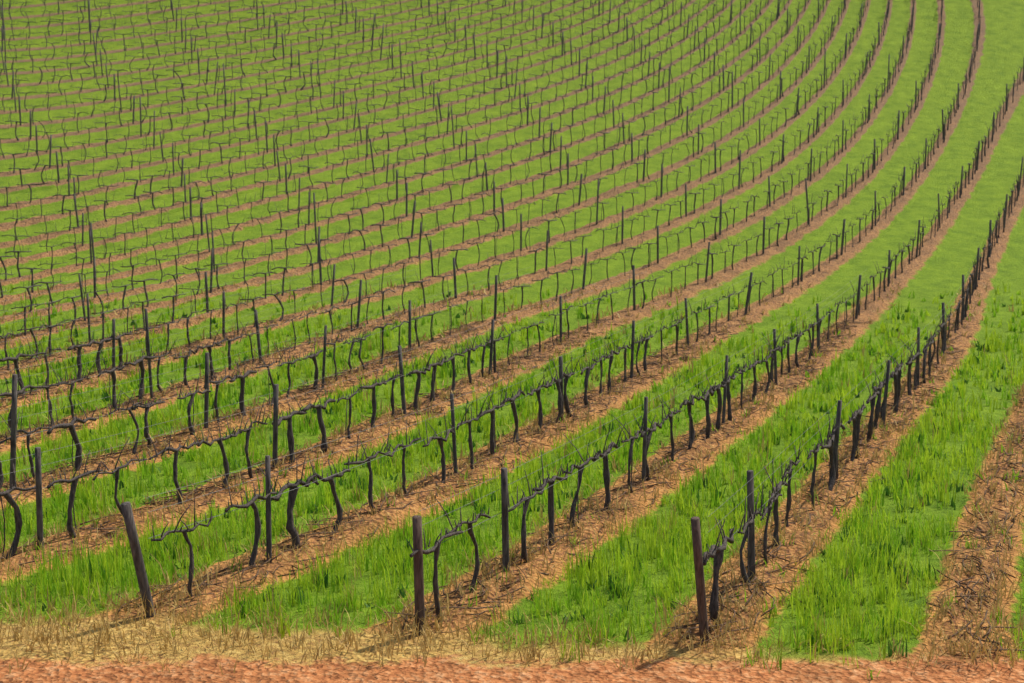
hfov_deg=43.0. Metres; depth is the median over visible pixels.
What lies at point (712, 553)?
vines
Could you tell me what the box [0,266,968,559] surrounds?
trellis wires
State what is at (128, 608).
dry grass
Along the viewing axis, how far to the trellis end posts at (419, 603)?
12.94 m
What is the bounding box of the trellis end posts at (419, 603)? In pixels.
[412,515,709,643]
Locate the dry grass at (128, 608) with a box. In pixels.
[0,278,1023,674]
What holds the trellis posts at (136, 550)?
on the vineyard terrain at (998, 66)
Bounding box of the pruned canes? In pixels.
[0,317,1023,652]
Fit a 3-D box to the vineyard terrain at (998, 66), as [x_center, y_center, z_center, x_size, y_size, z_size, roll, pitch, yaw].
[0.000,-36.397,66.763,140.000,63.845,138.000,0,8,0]
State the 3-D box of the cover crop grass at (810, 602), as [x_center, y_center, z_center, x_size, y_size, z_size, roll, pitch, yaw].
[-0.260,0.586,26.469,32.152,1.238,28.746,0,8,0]
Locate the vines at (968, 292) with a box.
[0,0,1023,364]
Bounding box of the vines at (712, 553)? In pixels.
[0,319,940,624]
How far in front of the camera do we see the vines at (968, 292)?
55.45 m
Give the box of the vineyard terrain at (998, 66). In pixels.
[0,0,1023,682]
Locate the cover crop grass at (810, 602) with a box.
[0,282,1023,666]
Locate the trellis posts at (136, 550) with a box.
[0,0,1023,616]

